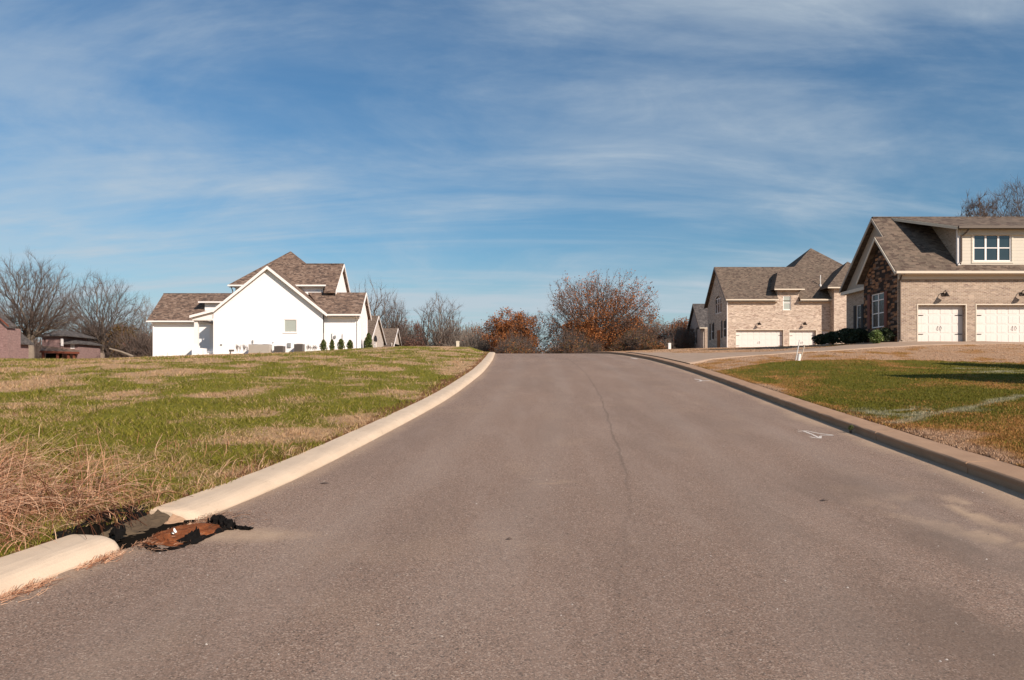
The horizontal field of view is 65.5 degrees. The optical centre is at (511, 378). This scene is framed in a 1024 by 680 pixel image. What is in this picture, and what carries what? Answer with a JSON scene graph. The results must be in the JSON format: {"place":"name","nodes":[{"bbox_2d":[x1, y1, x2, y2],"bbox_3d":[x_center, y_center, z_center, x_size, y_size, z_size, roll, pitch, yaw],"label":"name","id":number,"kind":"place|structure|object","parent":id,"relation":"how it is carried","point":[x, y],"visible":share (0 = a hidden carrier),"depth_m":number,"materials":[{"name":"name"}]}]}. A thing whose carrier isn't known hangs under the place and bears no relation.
{"place":"outdoors","nodes":[
{"label":"outdoors","id":0,"kind":"place"},
{"bbox_2d":[0,354,1023,679],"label":"road","id":1,"kind":"structure","parent":0,"point":[702,516],"depth_m":5.75,"materials":[{"name":"grey asphalt"}]},
{"bbox_2d":[0,534,119,594],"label":"kerb","id":2,"kind":"structure","parent":1,"relation":"on","point":[44,561],"depth_m":5.58,"materials":[{"name":"concrete"}]},
{"bbox_2d":[0,516,209,604],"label":"gutter litter","id":3,"kind":"object","parent":1,"relation":"on","point":[88,565],"visible":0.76,"depth_m":5.32,"materials":[{"name":"plant"}]},
{"bbox_2d":[116,510,266,551],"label":"drain litter","id":4,"kind":"object","parent":1,"relation":"on","point":[204,520],"visible":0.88,"depth_m":6.65,"materials":[{"name":"plant"}]},
{"bbox_2d":[149,352,494,519],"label":"kerb","id":5,"kind":"structure","parent":1,"relation":"on","point":[224,496],"depth_m":9.77,"materials":[{"name":"concrete"}]},
{"bbox_2d":[804,431,829,437],"bbox_3d":[5.126,0.938,13.387,0.512,0.060,1.005,0,0,0],"label":"survey mark","id":6,"kind":"object","parent":1,"relation":"on","point":[815,435],"visible":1,"depth_m":13.37,"materials":[{"name":"paint"}]},
{"bbox_2d":[848,425,853,432],"bbox_3d":[5.783,0.884,13.601,0.121,0.197,0.114,0,0,0],"label":"weed tuft","id":7,"kind":"object","parent":1,"relation":"on","point":[850,428],"visible":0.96,"depth_m":13.59,"materials":[{"name":"green plant"}]},
{"bbox_2d":[0,343,1023,556],"bbox_3d":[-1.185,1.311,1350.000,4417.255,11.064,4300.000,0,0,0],"label":"ground","id":8,"kind":"structure","parent":0,"point":[1015,360],"depth_m":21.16,"materials":[{"name":"green plant"}]},
{"bbox_2d":[0,312,33,358],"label":"brick house","id":9,"kind":"structure","parent":8,"relation":"on","point":[15,343],"depth_m":98.37,"materials":[{"name":"pink"}]},
{"bbox_2d":[0,251,89,358],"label":"bare tree","id":10,"kind":"object","parent":8,"relation":"on","point":[30,333],"visible":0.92,"depth_m":105.43,"materials":[{"name":"brown plant"}]},
{"bbox_2d":[40,330,104,358],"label":"brick house","id":11,"kind":"structure","parent":8,"relation":"on","point":[59,344],"depth_m":118.60,"materials":[{"name":"brown brick"}]},
{"bbox_2d":[33,317,151,358],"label":"scrub thicket","id":12,"kind":"object","parent":8,"relation":"on","point":[142,347],"visible":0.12,"depth_m":114.83,"materials":[{"name":"brown plant"}]},
{"bbox_2d":[53,269,150,357],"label":"bare tree","id":13,"kind":"object","parent":8,"relation":"on","point":[94,332],"visible":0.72,"depth_m":130.09,"materials":[{"name":"grey plant"}]},
{"bbox_2d":[0,421,208,547],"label":"dry grass","id":14,"kind":"structure","parent":8,"relation":"on","point":[8,504],"depth_m":6.84,"materials":[{"name":"plant"}]},
{"bbox_2d":[102,321,140,357],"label":"scrub tree","id":15,"kind":"object","parent":8,"relation":"on","point":[117,327],"visible":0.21,"depth_m":120.98,"materials":[{"name":"brown plant"}]},
{"bbox_2d":[109,348,133,356],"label":"fallen trunk","id":16,"kind":"object","parent":8,"relation":"on","point":[127,354],"visible":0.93,"depth_m":111.89,"materials":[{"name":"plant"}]},
{"bbox_2d":[129,292,154,338],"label":"bare tree","id":17,"kind":"object","parent":8,"relation":"on","point":[144,317],"visible":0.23,"depth_m":134.63,"materials":[{"name":"plant"}]},
{"bbox_2d":[0,424,304,553],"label":"straw stems","id":18,"kind":"object","parent":8,"relation":"on","point":[54,529],"visible":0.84,"depth_m":8.66,"materials":[{"name":"beige plant"}]},
{"bbox_2d":[52,491,253,551],"bbox_3d":[-2.955,1.213,6.679,1.209,0.368,1.668,0,0,29],"label":"storm drain","id":19,"kind":"object","parent":8,"relation":"on","point":[136,525],"visible":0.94,"depth_m":6.57,"materials":[{"name":"concrete"}]},
{"bbox_2d":[146,251,371,355],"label":"white house","id":20,"kind":"structure","parent":8,"relation":"on","point":[289,300],"depth_m":66.95,"materials":[{"name":"paint"}]},
{"bbox_2d":[283,320,296,332],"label":"window","id":21,"kind":"structure","parent":20,"relation":"in","point":[289,325],"depth_m":66.66,"materials":[{"name":"beige glass"}]},
{"bbox_2d":[248,344,271,353],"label":"air conditioner","id":22,"kind":"object","parent":8,"relation":"on","point":[258,348],"visible":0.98,"depth_m":65.39,"materials":[{"name":"metal"}]},
{"bbox_2d":[274,346,285,352],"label":"air conditioner","id":23,"kind":"object","parent":8,"relation":"on","point":[279,349],"visible":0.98,"depth_m":65.50,"materials":[{"name":"metal"}]},
{"bbox_2d":[294,344,304,351],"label":"air conditioner","id":24,"kind":"object","parent":8,"relation":"on","point":[298,347],"visible":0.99,"depth_m":65.50,"materials":[{"name":"metal"}]},
{"bbox_2d":[319,339,327,350],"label":"green shrub","id":25,"kind":"object","parent":8,"relation":"on","point":[323,345],"visible":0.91,"depth_m":65.19,"materials":[{"name":"green plant"}]},
{"bbox_2d":[329,339,334,349],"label":"green shrub","id":26,"kind":"object","parent":8,"relation":"on","point":[331,345],"visible":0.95,"depth_m":65.21,"materials":[{"name":"green plant"}]},
{"bbox_2d":[337,339,344,348],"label":"green shrub","id":27,"kind":"object","parent":8,"relation":"on","point":[340,343],"visible":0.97,"depth_m":65.21,"materials":[{"name":"green plant"}]},
{"bbox_2d":[346,340,353,348],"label":"green shrub","id":28,"kind":"object","parent":8,"relation":"on","point":[350,344],"visible":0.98,"depth_m":65.20,"materials":[{"name":"green plant"}]},
{"bbox_2d":[323,316,391,347],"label":"house","id":29,"kind":"structure","parent":8,"relation":"on","point":[375,330],"depth_m":107.28,"materials":[{"name":"beige"}]},
{"bbox_2d":[364,333,372,347],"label":"conifer","id":30,"kind":"object","parent":8,"relation":"on","point":[368,341],"visible":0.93,"depth_m":67.35,"materials":[{"name":"green plant"}]},
{"bbox_2d":[354,276,393,327],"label":"bare tree","id":31,"kind":"object","parent":8,"relation":"on","point":[374,310],"visible":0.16,"depth_m":150.04,"materials":[{"name":"grey plant"}]},
{"bbox_2d":[383,328,401,346],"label":"brick house","id":32,"kind":"structure","parent":8,"relation":"on","point":[392,337],"depth_m":123.86,"materials":[{"name":"beige"}]},
{"bbox_2d":[377,289,411,345],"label":"bare tree","id":33,"kind":"object","parent":8,"relation":"on","point":[393,323],"visible":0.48,"depth_m":137.42,"materials":[{"name":"grey plant"}]},
{"bbox_2d":[397,320,424,345],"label":"bare tree","id":34,"kind":"object","parent":8,"relation":"on","point":[408,342],"visible":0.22,"depth_m":141.08,"materials":[{"name":"brown plant"}]},
{"bbox_2d":[411,292,463,345],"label":"bare tree","id":35,"kind":"object","parent":8,"relation":"on","point":[443,337],"visible":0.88,"depth_m":125.33,"materials":[{"name":"grey plant"}]},
{"bbox_2d":[384,313,490,351],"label":"scrub thicket","id":36,"kind":"object","parent":8,"relation":"on","point":[466,341],"visible":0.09,"depth_m":121.08,"materials":[{"name":"brown plant"}]},
{"bbox_2d":[460,323,487,348],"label":"scrub tree","id":37,"kind":"object","parent":8,"relation":"on","point":[473,334],"visible":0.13,"depth_m":127.43,"materials":[{"name":"brown plant"}]},
{"bbox_2d":[471,307,560,353],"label":"oak tree","id":38,"kind":"object","parent":8,"relation":"on","point":[520,321],"visible":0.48,"depth_m":115.55,"materials":[{"name":"orange plant"}]},
{"bbox_2d":[547,324,563,352],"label":"bare tree","id":39,"kind":"object","parent":8,"relation":"on","point":[555,338],"visible":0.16,"depth_m":124.69,"materials":[{"name":"plant"}]},
{"bbox_2d":[490,319,667,353],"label":"scrub thicket","id":40,"kind":"object","parent":8,"relation":"on","point":[638,339],"visible":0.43,"depth_m":104.66,"materials":[{"name":"brown plant"}]},
{"bbox_2d":[558,318,605,349],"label":"oak tree","id":41,"kind":"object","parent":8,"relation":"on","point":[590,333],"visible":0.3,"depth_m":110.47,"materials":[{"name":"brown plant"}]},
{"bbox_2d":[531,269,660,351],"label":"oak tree","id":42,"kind":"object","parent":8,"relation":"on","point":[603,317],"visible":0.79,"depth_m":113.46,"materials":[{"name":"brown plant"}]},
{"bbox_2d":[602,314,659,338],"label":"oak tree","id":43,"kind":"object","parent":8,"relation":"on","point":[648,330],"visible":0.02,"depth_m":121.80,"materials":[{"name":"brown plant"}]},
{"bbox_2d":[648,315,672,344],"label":"scrub tree","id":44,"kind":"object","parent":8,"relation":"on","point":[666,330],"visible":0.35,"depth_m":120.69,"materials":[{"name":"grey plant"}]},
{"bbox_2d":[664,317,688,348],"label":"oak tree","id":45,"kind":"object","parent":8,"relation":"on","point":[685,322],"visible":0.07,"depth_m":129.42,"materials":[{"name":"brown plant"}]},
{"bbox_2d":[659,321,696,348],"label":"scrub thicket","id":46,"kind":"object","parent":8,"relation":"on","point":[683,339],"visible":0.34,"depth_m":116.98,"materials":[{"name":"brown plant"}]},
{"bbox_2d":[687,304,707,347],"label":"brick house","id":47,"kind":"structure","parent":8,"relation":"on","point":[698,320],"depth_m":114.12,"materials":[{"name":"grey"}]},
{"bbox_2d":[693,328,696,343],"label":"window","id":48,"kind":"structure","parent":47,"relation":"in","point":[695,331],"depth_m":115.95,"materials":[{"name":"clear glass"}]},
{"bbox_2d":[704,248,850,347],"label":"brick house","id":49,"kind":"structure","parent":8,"relation":"on","point":[801,299],"depth_m":85.89,"materials":[{"name":"beige brick"}]},
{"bbox_2d":[709,323,713,339],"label":"window","id":50,"kind":"structure","parent":49,"relation":"in","point":[711,326],"depth_m":92.73,"materials":[{"name":"grey glass"}]},
{"bbox_2d":[715,298,721,313],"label":"window","id":51,"kind":"structure","parent":49,"relation":"in","point":[718,305],"depth_m":89.64,"materials":[{"name":"grey glass"}]},
{"bbox_2d":[717,330,719,347],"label":"side door","id":52,"kind":"structure","parent":49,"relation":"in","point":[718,331],"depth_m":89.05,"materials":[{"name":"brown wood"}]},
{"bbox_2d":[721,319,726,337],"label":"window","id":53,"kind":"structure","parent":49,"relation":"in","point":[724,321],"depth_m":87.18,"materials":[{"name":"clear glass"}]},
{"bbox_2d":[736,330,781,346],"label":"garage door","id":54,"kind":"structure","parent":49,"relation":"in","point":[744,338],"depth_m":85.89,"materials":[{"name":"paint"}]},
{"bbox_2d":[782,296,791,310],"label":"window","id":55,"kind":"structure","parent":49,"relation":"in","point":[786,299],"depth_m":85.70,"materials":[{"name":"white glass"}]},
{"bbox_2d":[790,330,814,345],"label":"garage door","id":56,"kind":"structure","parent":49,"relation":"in","point":[805,336],"depth_m":85.89,"materials":[{"name":"paint"}]},
{"bbox_2d":[582,352,1023,493],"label":"kerb","id":57,"kind":"structure","parent":8,"relation":"on","point":[1004,474],"depth_m":12.32,"materials":[{"name":"concrete"}]},
{"bbox_2d":[811,333,825,344],"bbox_3d":[20.276,-2.550,52.295,1.233,0.839,1.296,0,0,0],"label":"dark shrub","id":58,"kind":"object","parent":8,"relation":"on","point":[818,340],"visible":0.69,"depth_m":52.14,"materials":[{"name":"green plant"}]},
{"bbox_2d":[820,331,839,343],"bbox_3d":[20.433,-2.575,50.917,1.499,0.927,1.641,0,0,0],"label":"dark shrub","id":59,"kind":"object","parent":8,"relation":"on","point":[829,338],"visible":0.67,"depth_m":50.72,"materials":[{"name":"green plant"}]},
{"bbox_2d":[832,328,848,343],"bbox_3d":[20.658,-2.616,49.438,1.604,1.072,1.726,0,0,0],"label":"dark shrub","id":60,"kind":"object","parent":8,"relation":"on","point":[836,335],"visible":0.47,"depth_m":49.37,"materials":[{"name":"green plant"}]},
{"bbox_2d":[839,328,854,343],"bbox_3d":[20.379,-2.526,47.928,1.475,1.043,1.479,0,0,0],"label":"dark shrub","id":61,"kind":"object","parent":8,"relation":"on","point":[845,336],"visible":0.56,"depth_m":47.77,"materials":[{"name":"green plant"}]},
{"bbox_2d":[848,328,868,342],"bbox_3d":[20.290,-2.486,46.612,1.268,0.985,1.260,0,0,0],"label":"dark shrub","id":62,"kind":"object","parent":8,"relation":"on","point":[858,335],"visible":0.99,"depth_m":46.41,"materials":[{"name":"green plant"}]},
{"bbox_2d":[868,330,883,343],"bbox_3d":[19.728,-2.227,43.227,0.881,0.857,0.855,0,0,0],"label":"light shrub","id":63,"kind":"object","parent":8,"relation":"on","point":[876,336],"visible":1,"depth_m":43.03,"materials":[{"name":"green plant"}]},
{"bbox_2d":[879,327,894,341],"bbox_3d":[20.528,-2.372,43.934,1.078,0.938,1.046,0,0,21],"label":"dark shrub","id":64,"kind":"object","parent":8,"relation":"on","point":[887,335],"visible":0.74,"depth_m":43.63,"materials":[{"name":"green plant"}]},
{"bbox_2d":[839,217,1023,343],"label":"brick house","id":65,"kind":"structure","parent":8,"relation":"on","point":[915,279],"depth_m":43.67,"materials":[{"name":"brick"}]},
{"bbox_2d":[853,304,863,328],"bbox_3d":[21.528,-3.780,49.385,0.165,1.560,1.390,0,0,0],"label":"window","id":66,"kind":"structure","parent":65,"relation":"in","point":[860,308],"depth_m":49.47,"materials":[{"name":"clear glass"}]},
{"bbox_2d":[867,291,886,328],"bbox_3d":[21.033,-3.910,45.770,0.175,1.980,2.440,0,0,0],"label":"window","id":67,"kind":"structure","parent":65,"relation":"in","point":[879,300],"depth_m":45.96,"materials":[{"name":"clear glass"}]},
{"bbox_2d":[918,306,962,341],"bbox_3d":[23.416,-2.971,43.659,2.582,2.062,0.142,0,0,0],"label":"garage door","id":68,"kind":"structure","parent":65,"relation":"in","point":[935,323],"depth_m":43.67,"materials":[{"name":"paint"}]},
{"bbox_2d":[973,235,1010,260],"bbox_3d":[26.180,-7.124,43.475,2.071,1.474,0.070,0,0,0],"label":"window","id":69,"kind":"structure","parent":65,"relation":"in","point":[985,247],"depth_m":43.49,"materials":[{"name":"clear glass"}]},
{"bbox_2d":[977,306,1023,341],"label":"garage door","id":70,"kind":"structure","parent":65,"relation":"in","point":[994,323],"depth_m":43.67,"materials":[{"name":"paint"}]},
{"bbox_2d":[956,188,1001,216],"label":"bare tree","id":71,"kind":"object","parent":8,"relation":"on","point":[980,212],"visible":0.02,"depth_m":99.30,"materials":[{"name":"brown plant"}]},
{"bbox_2d":[983,177,1023,216],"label":"bare tree","id":72,"kind":"object","parent":8,"relation":"on","point":[1019,206],"visible":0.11,"depth_m":107.90,"materials":[{"name":"brown plant"}]},
{"bbox_2d":[0,0,1023,350],"label":"sky","id":73,"kind":"structure","parent":0,"point":[480,154],"materials":[{"name":"blue"}]},
{"bbox_2d":[608,343,1023,466],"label":"mown grass","id":74,"kind":"structure","parent":0,"point":[1011,457],"depth_m":17.84,"materials":[{"name":"green plant"}]},
{"bbox_2d":[629,341,1023,363],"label":"driveway","id":75,"kind":"structure","parent":0,"point":[692,358],"depth_m":40.66,"materials":[{"name":"concrete"}]}
]}

